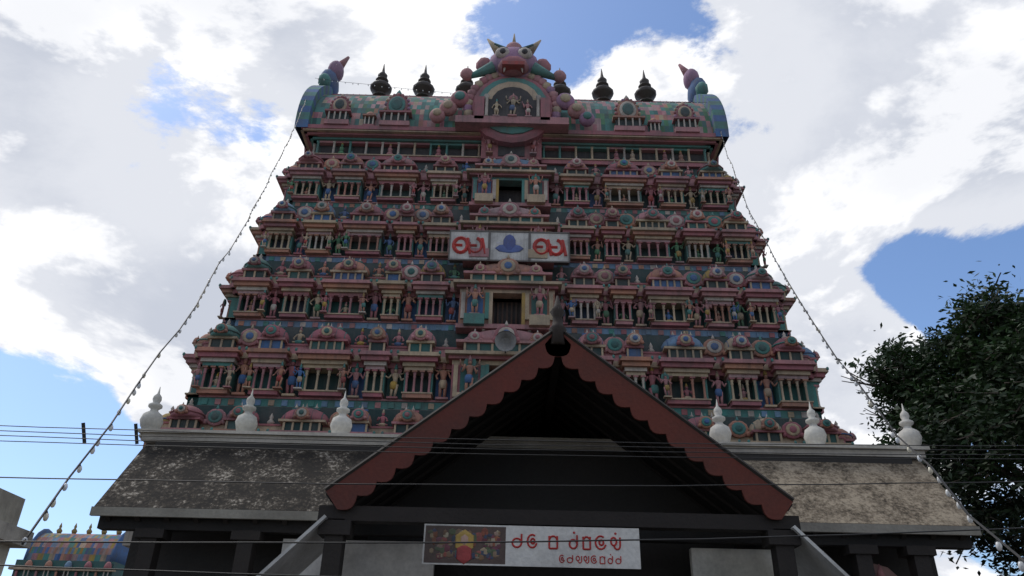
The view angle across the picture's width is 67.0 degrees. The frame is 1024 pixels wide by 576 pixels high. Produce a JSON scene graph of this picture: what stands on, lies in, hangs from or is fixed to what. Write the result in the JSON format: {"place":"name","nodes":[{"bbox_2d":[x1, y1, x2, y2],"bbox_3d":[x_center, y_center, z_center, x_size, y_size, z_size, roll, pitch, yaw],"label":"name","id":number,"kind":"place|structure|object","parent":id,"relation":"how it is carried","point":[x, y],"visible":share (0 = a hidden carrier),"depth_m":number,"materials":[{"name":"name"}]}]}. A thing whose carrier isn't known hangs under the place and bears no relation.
{"place":"outdoors","nodes":[
{"label":"outdoors","id":0,"kind":"place"},
{"bbox_2d":[0,0,1023,575],"label":"sky","id":1,"kind":"structure","parent":0,"point":[876,147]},
{"bbox_2d":[0,78,1023,575],"bbox_3d":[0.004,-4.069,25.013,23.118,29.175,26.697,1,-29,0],"label":"overhead wires","id":2,"kind":"object","parent":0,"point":[136,440],"visible":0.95,"depth_m":10.98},
{"bbox_2d":[21,79,1023,571],"bbox_3d":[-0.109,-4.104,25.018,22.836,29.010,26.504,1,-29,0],"label":"string lights","id":3,"kind":"object","parent":2,"relation":"attached to","point":[969,519],"visible":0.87,"depth_m":10.79},
{"bbox_2d":[835,264,1023,575],"bbox_3d":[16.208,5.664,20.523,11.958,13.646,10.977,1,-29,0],"label":"tree","id":4,"kind":"object","parent":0,"point":[974,378],"depth_m":21.54,"materials":[{"name":"green plant"}]},
{"label":"ground","id":5,"kind":"structure","parent":0,"visible":0},
{"bbox_2d":[0,488,128,575],"bbox_3d":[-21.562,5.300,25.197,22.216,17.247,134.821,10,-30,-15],"label":"buildings","id":6,"kind":"structure","parent":5,"relation":"on","point":[99,555],"depth_m":75.84,"materials":[{"name":"paint"}]},
{"bbox_2d":[57,523,121,534],"bbox_3d":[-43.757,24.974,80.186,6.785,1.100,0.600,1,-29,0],"label":"roof finials","id":7,"kind":"object","parent":6,"relation":"on","point":[74,530],"visible":0.72,"depth_m":79.90,"materials":[{"name":"metal"}]},
{"bbox_2d":[122,34,856,547],"bbox_3d":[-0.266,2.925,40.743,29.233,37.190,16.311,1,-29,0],"label":"temple tower","id":8,"kind":"structure","parent":5,"relation":"on","point":[414,260],"depth_m":36.02,"materials":[{"name":"paint"}]},
{"bbox_2d":[370,64,655,100],"bbox_3d":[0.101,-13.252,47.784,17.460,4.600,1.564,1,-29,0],"label":"roof finials","id":9,"kind":"object","parent":8,"relation":"on","point":[645,90],"visible":0.62,"depth_m":46.69,"materials":[{"name":"black metal"}]},
{"bbox_2d":[89,296,981,575],"bbox_3d":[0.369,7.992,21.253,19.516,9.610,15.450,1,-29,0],"label":"entrance pavilion","id":10,"kind":"structure","parent":5,"relation":"on","point":[559,384],"depth_m":16.22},
{"bbox_2d":[95,443,372,510],"bbox_3d":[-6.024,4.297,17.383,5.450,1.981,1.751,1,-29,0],"label":"left roof slope","id":11,"kind":"structure","parent":10,"relation":"attached to","point":[220,464],"depth_m":17.23,"materials":[{"name":"grey concrete"}]},
{"bbox_2d":[743,460,975,525],"bbox_3d":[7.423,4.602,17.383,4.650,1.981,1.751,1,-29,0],"label":"right roof slope","id":12,"kind":"structure","parent":10,"relation":"attached to","point":[917,504],"depth_m":17.19,"materials":[{"name":"grey concrete"}]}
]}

